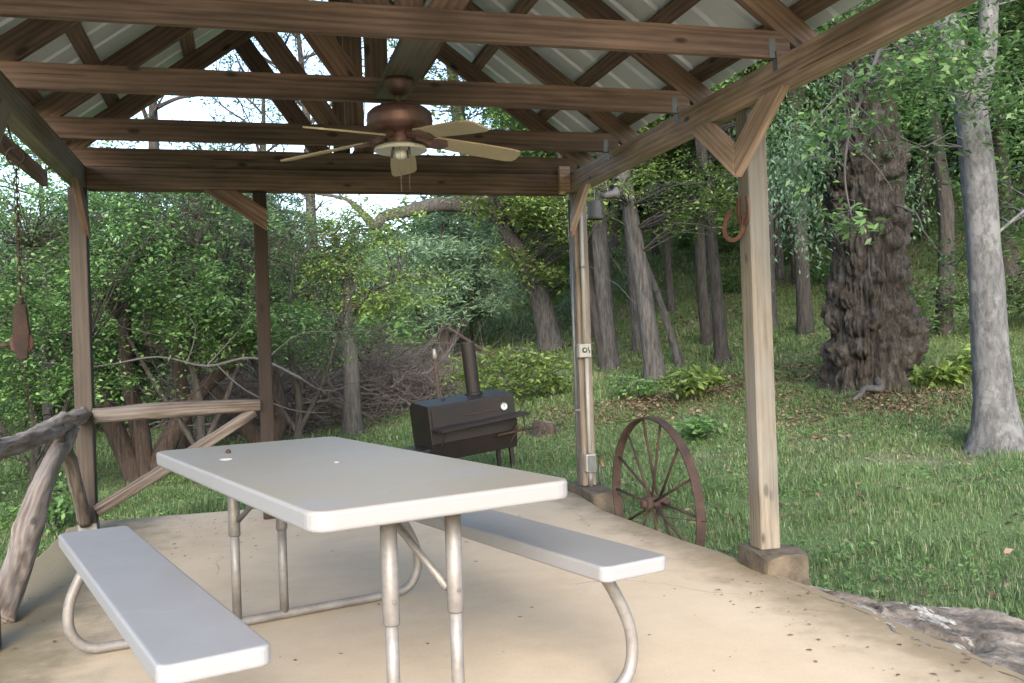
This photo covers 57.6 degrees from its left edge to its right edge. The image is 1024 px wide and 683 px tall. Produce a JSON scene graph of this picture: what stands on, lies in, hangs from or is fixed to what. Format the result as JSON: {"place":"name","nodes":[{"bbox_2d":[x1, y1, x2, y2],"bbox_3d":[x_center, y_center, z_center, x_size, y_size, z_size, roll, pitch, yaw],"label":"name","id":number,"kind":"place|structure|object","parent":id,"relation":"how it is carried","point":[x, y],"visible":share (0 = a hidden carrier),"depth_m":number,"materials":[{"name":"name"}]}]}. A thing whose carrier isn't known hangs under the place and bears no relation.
{"place":"outdoors","nodes":[
{"label":"outdoors","id":0,"kind":"place"},
{"bbox_2d":[0,0,499,251],"label":"sky","id":1,"kind":"structure","parent":0,"point":[174,109],"materials":[{"name":"white"}]},
{"bbox_2d":[0,159,1023,619],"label":"ground","id":2,"kind":"structure","parent":0,"point":[874,459],"depth_m":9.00,"materials":[{"name":"green plant"}]},
{"bbox_2d":[0,203,46,398],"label":"tree","id":3,"kind":"object","parent":2,"relation":"on","point":[3,353],"visible":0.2,"depth_m":14.22,"materials":[{"name":"green plant"}]},
{"bbox_2d":[0,330,65,502],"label":"understorey tree","id":4,"kind":"object","parent":2,"relation":"on","point":[9,417],"visible":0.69,"depth_m":8.70,"materials":[{"name":"green plant"}]},
{"bbox_2d":[0,472,101,533],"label":"shrub","id":5,"kind":"object","parent":2,"relation":"on","point":[58,500],"visible":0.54,"depth_m":8.22,"materials":[{"name":"green plant"}]},
{"bbox_2d":[0,187,106,422],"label":"tree","id":6,"kind":"object","parent":2,"relation":"on","point":[10,227],"visible":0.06,"depth_m":20.04,"materials":[{"name":"green plant"}]},
{"bbox_2d":[0,128,183,444],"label":"tree","id":7,"kind":"object","parent":2,"relation":"on","point":[108,326],"visible":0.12,"depth_m":17.06,"materials":[{"name":"green plant"}]},
{"bbox_2d":[0,149,211,497],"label":"understorey tree","id":8,"kind":"object","parent":2,"relation":"on","point":[41,236],"visible":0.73,"depth_m":9.56,"materials":[{"name":"green plant"}]},
{"bbox_2d":[44,303,352,412],"bbox_3d":[-3.306,0.198,10.085,3.208,1.305,0.200,-2,0,-19],"label":"bare branch","id":9,"kind":"object","parent":8,"relation":"attached to","point":[247,358],"visible":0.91,"depth_m":10.14,"materials":[{"name":"wood"}]},
{"bbox_2d":[7,341,204,431],"bbox_3d":[-8.025,0.849,19.320,3.813,2.307,3.509,-2,0,-7],"label":"wood bush","id":10,"kind":"object","parent":2,"relation":"on","point":[39,409],"visible":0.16,"depth_m":18.55,"materials":[{"name":"green plant"}]},
{"bbox_2d":[39,344,172,428],"bbox_3d":[-8.325,0.919,18.973,3.238,2.156,2.444,-2,0,4],"label":"wood bush","id":11,"kind":"object","parent":2,"relation":"on","point":[153,400],"visible":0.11,"depth_m":18.92,"materials":[{"name":"green plant"}]},
{"bbox_2d":[16,189,214,432],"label":"tree","id":12,"kind":"object","parent":2,"relation":"on","point":[138,349],"visible":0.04,"depth_m":18.57,"materials":[{"name":"green plant"}]},
{"bbox_2d":[0,141,316,483],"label":"juniper tree","id":13,"kind":"object","parent":2,"relation":"on","point":[135,462],"visible":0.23,"depth_m":11.24,"materials":[{"name":"green plant"}]},
{"bbox_2d":[0,143,320,449],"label":"juniper tree","id":14,"kind":"object","parent":2,"relation":"on","point":[184,442],"visible":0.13,"depth_m":12.10,"materials":[{"name":"green plant"}]},
{"bbox_2d":[9,192,332,484],"bbox_3d":[-3.857,-0.148,10.606,3.061,3.844,2.601,-2,0,25],"label":"understorey tree","id":15,"kind":"object","parent":2,"relation":"on","point":[191,302],"visible":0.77,"depth_m":10.43,"materials":[{"name":"green plant"}]},
{"bbox_2d":[60,33,306,380],"bbox_3d":[-8.543,-3.798,22.693,6.611,12.158,5.170,-2,0,-34],"label":"grey tree","id":16,"kind":"object","parent":2,"relation":"on","point":[154,107],"visible":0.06,"depth_m":22.46,"materials":[{"name":"green plant"}]},
{"bbox_2d":[90,143,339,434],"bbox_3d":[-5.203,-0.875,16.725,4.014,5.472,3.301,-2,0,10],"label":"juniper tree","id":17,"kind":"object","parent":2,"relation":"on","point":[232,258],"visible":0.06,"depth_m":16.60,"materials":[{"name":"green plant"}]},
{"bbox_2d":[114,192,335,377],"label":"tree","id":18,"kind":"object","parent":2,"relation":"on","point":[215,285],"visible":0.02,"depth_m":18.90,"materials":[{"name":"green plant"}]},
{"bbox_2d":[118,326,342,445],"bbox_3d":[-4.662,1.023,15.405,4.127,3.181,3.237,-2,0,-16],"label":"brush pile","id":19,"kind":"object","parent":2,"relation":"on","point":[213,416],"visible":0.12,"depth_m":15.14,"materials":[{"name":"brown wood"}]},
{"bbox_2d":[91,193,381,442],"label":"juniper tree","id":20,"kind":"object","parent":2,"relation":"on","point":[250,431],"visible":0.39,"depth_m":13.14,"materials":[{"name":"green plant"}]},
{"bbox_2d":[145,142,334,391],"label":"tree","id":21,"kind":"object","parent":2,"relation":"on","point":[274,299],"visible":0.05,"depth_m":16.98,"materials":[{"name":"green plant"}]},
{"bbox_2d":[163,37,367,375],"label":"grey tree","id":22,"kind":"object","parent":2,"relation":"on","point":[263,105],"visible":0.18,"depth_m":28.96,"materials":[{"name":"green plant"}]},
{"bbox_2d":[152,194,403,438],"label":"understorey tree","id":23,"kind":"object","parent":2,"relation":"on","point":[298,426],"visible":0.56,"depth_m":12.05,"materials":[{"name":"green plant"}]},
{"bbox_2d":[174,0,395,357],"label":"grey tree","id":24,"kind":"object","parent":2,"relation":"on","point":[299,50],"visible":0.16,"depth_m":26.38,"materials":[{"name":"grey bark"},{"name":"leaf"}]},
{"bbox_2d":[118,296,496,445],"bbox_3d":[-3.258,0.839,16.254,6.810,3.474,4.276,-2,0,-16],"label":"brush pile","id":25,"kind":"object","parent":2,"relation":"on","point":[384,398],"visible":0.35,"depth_m":15.97,"materials":[{"name":"brown wood"}]},
{"bbox_2d":[203,194,474,436],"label":"young elm","id":26,"kind":"object","parent":2,"relation":"on","point":[351,399],"visible":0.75,"depth_m":14.19,"materials":[{"name":"green plant"}]},
{"bbox_2d":[333,247,402,348],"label":"tree","id":27,"kind":"object","parent":2,"relation":"on","point":[358,318],"visible":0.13,"depth_m":24.42,"materials":[{"name":"green plant"}]},
{"bbox_2d":[322,293,444,384],"bbox_3d":[-2.881,0.064,20.954,2.740,2.419,3.999,-2,0,-27],"label":"wood bush","id":28,"kind":"object","parent":2,"relation":"on","point":[397,331],"visible":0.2,"depth_m":20.55,"materials":[{"name":"green plant"}]},
{"bbox_2d":[358,253,422,345],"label":"tree","id":29,"kind":"object","parent":2,"relation":"on","point":[413,314],"visible":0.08,"depth_m":26.11,"materials":[{"name":"green plant"}]},
{"bbox_2d":[358,232,427,334],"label":"tree","id":30,"kind":"object","parent":2,"relation":"on","point":[403,266],"visible":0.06,"depth_m":30.46,"materials":[{"name":"green plant"}]},
{"bbox_2d":[288,313,516,413],"bbox_3d":[-2.203,0.762,18.590,5.032,2.828,3.844,-2,0,-16],"label":"brush pile","id":31,"kind":"object","parent":2,"relation":"on","point":[445,361],"visible":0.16,"depth_m":18.41,"materials":[{"name":"brown wood"}]},
{"bbox_2d":[432,349,440,397],"bbox_3d":[-0.954,0.787,12.191,0.146,1.398,0.068,-2,0,-16],"label":"marker stake","id":32,"kind":"object","parent":2,"relation":"on","point":[434,354],"visible":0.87,"depth_m":12.17,"materials":[{"name":"metal"}]},
{"bbox_2d":[335,195,542,365],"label":"juniper tree","id":33,"kind":"object","parent":2,"relation":"on","point":[439,251],"visible":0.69,"depth_m":22.52,"materials":[{"name":"green plant"}]},
{"bbox_2d":[422,254,498,354],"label":"tree","id":34,"kind":"object","parent":2,"relation":"on","point":[473,318],"visible":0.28,"depth_m":24.27,"materials":[{"name":"green plant"}]},
{"bbox_2d":[446,243,501,340],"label":"tree","id":35,"kind":"object","parent":2,"relation":"on","point":[470,324],"visible":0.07,"depth_m":26.78,"materials":[{"name":"green plant"}]},
{"bbox_2d":[433,320,520,361],"bbox_3d":[-0.220,0.165,20.032,3.614,1.298,1.005,-2,0,-34],"label":"fallen branch","id":36,"kind":"object","parent":2,"relation":"on","point":[466,339],"visible":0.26,"depth_m":19.61,"materials":[{"name":"brown wood"}]},
{"bbox_2d":[312,0,657,351],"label":"live oak","id":37,"kind":"object","parent":2,"relation":"on","point":[548,333],"visible":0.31,"depth_m":21.79,"materials":[{"name":"green plant"}]},
{"bbox_2d":[440,339,573,401],"bbox_3d":[0.046,0.503,15.355,2.400,1.108,2.565,-2,0,21],"label":"shrub","id":38,"kind":"object","parent":2,"relation":"on","point":[515,365],"visible":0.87,"depth_m":15.22,"materials":[{"name":"green plant"}]},
{"bbox_2d":[480,203,538,288],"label":"tree","id":39,"kind":"object","parent":2,"relation":"on","point":[504,245],"visible":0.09,"depth_m":35.79,"materials":[{"name":"green plant"}]},
{"bbox_2d":[0,491,1023,682],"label":"patio slab","id":40,"kind":"structure","parent":2,"relation":"on","point":[565,628],"depth_m":3.77,"materials":[{"name":"concrete"}]},
{"bbox_2d":[0,407,91,623],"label":"log railing","id":41,"kind":"object","parent":40,"relation":"on","point":[61,430],"visible":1,"depth_m":4.50,"materials":[{"name":"brown wood"}]},
{"bbox_2d":[58,437,665,682],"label":"picnic table","id":42,"kind":"object","parent":40,"relation":"on","point":[171,622],"visible":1,"depth_m":2.72,"materials":[{"name":"plastic"}]},
{"bbox_2d":[402,342,538,468],"bbox_3d":[-0.445,0.815,10.129,1.421,1.590,0.780,-8,3,-27],"label":"barbecue smoker","id":43,"kind":"object","parent":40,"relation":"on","point":[473,420],"visible":0.84,"depth_m":10.02,"materials":[{"name":"black metal"}]},
{"bbox_2d":[431,397,512,427],"bbox_3d":[-0.416,0.758,9.968,0.960,0.190,0.010,-8,3,-27],"label":"door","id":44,"kind":"structure","parent":43,"relation":"in","point":[449,416],"depth_m":9.94,"materials":[{"name":"black metal"}]},
{"bbox_2d":[0,0,978,646],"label":"pavilion","id":45,"kind":"structure","parent":40,"relation":"on","point":[576,84],"depth_m":4.94,"materials":[{"name":"wood"}]},
{"bbox_2d":[0,125,34,357],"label":"chain pulley","id":46,"kind":"object","parent":45,"relation":"hanging from","point":[21,343],"visible":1,"depth_m":4.00,"materials":[{"name":"metal"}]},
{"bbox_2d":[92,399,260,515],"bbox_3d":[-2.174,0.743,6.073,1.050,0.706,0.108,-2,0,-16],"label":"log railing","id":47,"kind":"object","parent":45,"relation":"attached to","point":[246,408],"visible":0.91,"depth_m":6.02,"materials":[{"name":"brown wood"}]},
{"bbox_2d":[280,75,520,191],"bbox_3d":[-0.496,-0.949,4.337,1.125,0.530,1.136,-2,0,-16],"label":"ceiling fan","id":48,"kind":"object","parent":45,"relation":"hanging from","point":[398,126],"visible":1,"depth_m":4.25,"materials":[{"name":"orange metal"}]},
{"bbox_2d":[568,200,591,485],"bbox_3d":[0.504,-0.017,6.768,0.130,2.130,0.092,-2,0,-16],"label":"electrical conduit","id":49,"kind":"object","parent":45,"relation":"attached to","point":[583,350],"visible":0.97,"depth_m":6.78,"materials":[{"name":"plastic"}]},
{"bbox_2d":[584,454,595,486],"bbox_3d":[0.572,0.938,6.778,0.075,0.235,0.064,-2,0,-16],"label":"junction box","id":50,"kind":"object","parent":45,"relation":"attached to","point":[590,464],"visible":1,"depth_m":6.75,"materials":[{"name":"plastic"}]},
{"bbox_2d":[587,190,602,220],"bbox_3d":[0.625,-1.111,7.069,0.124,0.390,0.123,-2,0,-16],"label":"hanging bell","id":51,"kind":"object","parent":45,"relation":"hanging from","point":[594,210],"visible":0.96,"depth_m":7.03,"materials":[{"name":"grey metal"}]},
{"bbox_2d":[601,181,619,199],"bbox_3d":[0.752,-1.191,7.148,0.137,0.201,0.099,-2,0,-16],"label":"hanging horn","id":52,"kind":"object","parent":45,"relation":"hanging from","point":[614,193],"visible":0.98,"depth_m":7.12,"materials":[{"name":"white"}]},
{"bbox_2d":[722,210,745,241],"bbox_3d":[1.078,-0.557,4.519,0.119,0.151,0.009,19,14,40],"label":"horseshoe","id":53,"kind":"object","parent":45,"relation":"attached to","point":[725,234],"visible":1,"depth_m":4.53,"materials":[{"name":"brown metal"}]},
{"bbox_2d":[736,195,749,225],"bbox_3d":[1.113,-0.628,4.487,0.009,0.143,0.114,-2,0,-16],"label":"horseshoe","id":54,"kind":"object","parent":45,"relation":"attached to","point":[745,221],"visible":1,"depth_m":4.47,"materials":[{"name":"brown metal"}]},
{"bbox_2d":[7,517,983,680],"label":"slab litter","id":55,"kind":"object","parent":40,"relation":"on","point":[963,661],"visible":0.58,"depth_m":3.69,"materials":[{"name":"brown plant"}]},
{"bbox_2d":[0,173,1023,612],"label":"leaf litter","id":56,"kind":"object","parent":2,"relation":"on","point":[722,391],"visible":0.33,"depth_m":12.40,"materials":[{"name":"brown plant"}]},
{"bbox_2d":[0,100,1023,392],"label":"woods","id":57,"kind":"object","parent":2,"relation":"on","point":[414,226],"visible":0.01,"depth_m":45.38,"materials":[{"name":"green plant"}]},
{"bbox_2d":[504,208,570,318],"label":"tree","id":58,"kind":"object","parent":2,"relation":"on","point":[566,258],"visible":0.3,"depth_m":26.70,"materials":[{"name":"green plant"}]},
{"bbox_2d":[388,40,695,288],"bbox_3d":[2.058,-5.824,25.800,8.538,11.772,10.286,-2,0,37],"label":"tree","id":59,"kind":"object","parent":2,"relation":"on","point":[592,272],"visible":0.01,"depth_m":25.55,"materials":[{"name":"grey plant"}]},
{"bbox_2d":[530,420,558,437],"bbox_3d":[0.465,1.225,12.687,0.527,0.329,0.406,-2,0,20],"label":"tree stump","id":60,"kind":"object","parent":2,"relation":"on","point":[545,425],"visible":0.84,"depth_m":12.56,"materials":[{"name":"wood"}]},
{"bbox_2d":[485,107,662,368],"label":"tree","id":61,"kind":"object","parent":2,"relation":"on","point":[594,313],"visible":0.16,"depth_m":18.27,"materials":[{"name":"green plant"}]},
{"bbox_2d":[476,111,710,247],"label":"tree","id":62,"kind":"object","parent":2,"relation":"on","point":[615,240],"visible":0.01,"depth_m":36.99,"materials":[{"name":"grey plant"}]},
{"bbox_2d":[496,123,692,337],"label":"tree","id":63,"kind":"object","parent":2,"relation":"on","point":[589,262],"depth_m":23.13,"materials":[{"name":"grey plant"}]},
{"bbox_2d":[525,117,691,354],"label":"grey tree","id":64,"kind":"object","parent":2,"relation":"on","point":[635,338],"visible":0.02,"depth_m":19.56,"materials":[{"name":"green plant"}]},
{"bbox_2d":[431,24,825,369],"bbox_3d":[1.755,-4.917,18.421,10.293,11.909,8.981,-2,0,13],"label":"tree","id":65,"kind":"object","parent":2,"relation":"on","point":[602,267],"visible":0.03,"depth_m":18.28,"materials":[{"name":"grey plant"}]},
{"bbox_2d":[601,373,665,398],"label":"shrub","id":66,"kind":"object","parent":2,"relation":"on","point":[645,386],"visible":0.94,"depth_m":13.97,"materials":[{"name":"green plant"}]},
{"bbox_2d":[489,63,799,382],"bbox_3d":[1.101,-3.812,15.327,7.916,9.514,6.492,-2,0,-16],"label":"grey tree","id":67,"kind":"object","parent":2,"relation":"on","point":[653,365],"visible":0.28,"depth_m":15.59,"materials":[{"name":"green plant"}]},
{"bbox_2d":[592,121,702,367],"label":"sapling","id":68,"kind":"object","parent":2,"relation":"on","point":[676,351],"visible":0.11,"depth_m":17.29,"materials":[{"name":"grey plant"}]},
{"bbox_2d":[612,416,706,546],"bbox_3d":[0.884,0.985,5.667,0.190,1.050,1.151,-4,0,-20],"label":"wagon wheel","id":69,"kind":"object","parent":2,"relation":"on","point":[661,501],"visible":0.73,"depth_m":5.63,"materials":[{"name":"metal"}]},
{"bbox_2d":[649,138,731,255],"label":"tree","id":70,"kind":"object","parent":2,"relation":"on","point":[655,249],"depth_m":33.44,"materials":[{"name":"grey plant"}]},
{"bbox_2d":[657,364,730,400],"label":"shrub","id":71,"kind":"object","parent":2,"relation":"on","point":[697,379],"visible":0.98,"depth_m":12.89,"materials":[{"name":"green plant"}]},
{"bbox_2d":[608,126,789,311],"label":"tree","id":72,"kind":"object","parent":2,"relation":"on","point":[670,302],"visible":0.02,"depth_m":24.89,"materials":[{"name":"grey plant"}]},
{"bbox_2d":[672,412,734,440],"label":"shrub","id":73,"kind":"object","parent":2,"relation":"on","point":[703,426],"visible":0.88,"depth_m":10.68,"materials":[{"name":"green plant"}]},
{"bbox_2d":[670,214,739,254],"bbox_3d":[6.785,-3.698,31.098,2.683,1.862,2.670,-2,0,36],"label":"wood bush","id":74,"kind":"object","parent":2,"relation":"on","point":[684,241],"visible":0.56,"depth_m":30.92,"materials":[{"name":"green plant"}]},
{"bbox_2d":[593,28,823,344],"bbox_3d":[3.961,-3.913,19.570,6.082,8.729,6.234,-2,0,-43],"label":"tree","id":75,"kind":"object","parent":2,"relation":"on","point":[705,323],"visible":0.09,"depth_m":19.75,"materials":[{"name":"grey plant"}]},
{"bbox_2d":[620,75,826,365],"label":"dark tree","id":76,"kind":"object","parent":2,"relation":"on","point":[721,346],"visible":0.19,"depth_m":16.76,"materials":[{"name":"green plant"}]},
{"bbox_2d":[720,259,741,292],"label":"wood bush","id":77,"kind":"object","parent":2,"relation":"on","point":[730,280],"visible":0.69,"depth_m":25.05,"materials":[{"name":"green plant"}]},
{"bbox_2d":[714,128,785,214],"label":"tree","id":78,"kind":"object","parent":2,"relation":"on","point":[716,164],"depth_m":39.43,"materials":[{"name":"green plant"}]},
{"bbox_2d":[674,28,828,327],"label":"tree","id":79,"kind":"object","parent":2,"relation":"on","point":[773,293],"depth_m":20.52,"materials":[{"name":"grey plant"}]},
{"bbox_2d":[711,127,817,284],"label":"tree","id":80,"kind":"object","parent":2,"relation":"on","point":[792,258],"visible":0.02,"depth_m":24.95,"materials":[{"name":"grey plant"}]},
{"bbox_2d":[734,104,806,280],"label":"tree","id":81,"kind":"object","parent":2,"relation":"on","point":[779,274],"depth_m":25.90,"materials":[{"name":"grey plant"}]},
{"bbox_2d":[782,233,813,264],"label":"wood bush","id":82,"kind":"object","parent":2,"relation":"on","point":[786,251],"visible":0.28,"depth_m":27.49,"materials":[{"name":"green plant"}]},
{"bbox_2d":[780,210,821,238],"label":"wood bush","id":83,"kind":"object","parent":2,"relation":"on","point":[809,229],"visible":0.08,"depth_m":30.11,"materials":[{"name":"green plant"}]},
{"bbox_2d":[794,247,831,284],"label":"wood bush","id":84,"kind":"object","parent":2,"relation":"on","point":[815,274],"visible":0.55,"depth_m":23.76,"materials":[{"name":"green plant"}]},
{"bbox_2d":[711,49,951,153],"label":"tree","id":85,"kind":"object","parent":2,"relation":"on","point":[908,128],"visible":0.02,"depth_m":22.65,"materials":[{"name":"green plant"}]},
{"bbox_2d":[660,0,1023,400],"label":"gnarled tree","id":86,"kind":"object","parent":2,"relation":"on","point":[876,324],"visible":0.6,"depth_m":11.84,"materials":[{"name":"brown plant"}]},
{"bbox_2d":[716,16,977,334],"bbox_3d":[5.407,-4.922,18.904,7.548,10.499,7.521,-2,0,38],"label":"tree","id":87,"kind":"object","parent":2,"relation":"on","point":[804,316],"visible":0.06,"depth_m":18.74,"materials":[{"name":"grey plant"}]},
{"bbox_2d":[771,575,1023,681],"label":"stone ledge","id":88,"kind":"object","parent":2,"relation":"on","point":[994,637],"visible":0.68,"depth_m":3.61,"materials":[{"name":"stone"}]},
{"bbox_2d":[789,23,1020,194],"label":"dark tree","id":89,"kind":"object","parent":2,"relation":"on","point":[909,163],"visible":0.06,"depth_m":19.68,"materials":[{"name":"green plant"}]},
{"bbox_2d":[814,0,1023,336],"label":"tree","id":90,"kind":"object","parent":2,"relation":"on","point":[946,219],"visible":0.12,"depth_m":16.43,"materials":[{"name":"grey plant"}]},
{"bbox_2d":[816,0,1023,454],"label":"forked tree","id":91,"kind":"object","parent":2,"relation":"on","point":[996,418],"visible":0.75,"depth_m":8.44,"materials":[{"name":"grey plant"}]},
{"bbox_2d":[780,0,1023,254],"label":"hanging limb","id":92,"kind":"object","parent":91,"relation":"attached to","point":[871,79],"visible":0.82,"depth_m":6.49,"materials":[{"name":"green plant"}]},
{"bbox_2d":[817,266,1023,334],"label":"shrub","id":93,"kind":"object","parent":2,"relation":"on","point":[924,302],"visible":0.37,"depth_m":15.70,"materials":[{"name":"green plant"}]},
{"bbox_2d":[905,202,938,242],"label":"wood bush","id":94,"kind":"object","parent":2,"relation":"on","point":[931,224],"visible":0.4,"depth_m":27.41,"materials":[{"name":"green plant"}]},
{"bbox_2d":[904,108,955,175],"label":"tree","id":95,"kind":"object","parent":2,"relation":"on","point":[929,142],"visible":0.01,"depth_m":36.30,"materials":[{"name":"green plant"}]},
{"bbox_2d":[905,161,961,210],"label":"wood bush","id":96,"kind":"object","parent":2,"relation":"on","point":[933,195],"visible":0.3,"depth_m":32.05,"materials":[{"name":"green plant"}]},
{"bbox_2d":[923,101,949,202],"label":"tree","id":97,"kind":"object","parent":2,"relation":"on","point":[925,156],"depth_m":33.71,"materials":[{"name":"green plant"}]},
{"bbox_2d":[906,342,971,390],"bbox_3d":[5.537,0.350,11.647,1.078,0.696,1.295,-2,0,-16],"label":"shrub","id":98,"kind":"object","parent":2,"relation":"on","point":[955,368],"visible":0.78,"depth_m":11.53,"materials":[{"name":"green plant"}]},
{"bbox_2d":[944,111,952,179],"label":"tree","id":99,"kind":"object","parent":2,"relation":"on","point":[951,157],"depth_m":37.35,"materials":[{"name":"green plant"}]},
{"bbox_2d":[896,42,1011,240],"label":"tree","id":100,"kind":"object","parent":2,"relation":"on","point":[918,187],"visible":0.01,"depth_m":27.59,"materials":[{"name":"brown plant"}]},
{"bbox_2d":[903,29,1023,169],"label":"tree","id":101,"kind":"object","parent":2,"relation":"on","point":[914,140],"visible":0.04,"depth_m":33.05,"materials":[{"name":"green plant"}]},
{"bbox_2d":[934,3,1023,279],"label":"dark tree","id":102,"kind":"object","parent":2,"relation":"on","point":[1011,263],"visible":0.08,"depth_m":21.43,"materials":[{"name":"grey plant"}]},
{"bbox_2d":[938,257,1023,319],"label":"shrub","id":103,"kind":"object","parent":2,"relation":"on","point":[1016,291],"visible":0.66,"depth_m":15.62,"materials":[{"name":"green plant"}]},
{"bbox_2d":[959,0,1023,113],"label":"tree","id":104,"kind":"object","parent":2,"relation":"on","point":[1018,27],"visible":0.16,"depth_m":14.03,"materials":[{"name":"green plant"}]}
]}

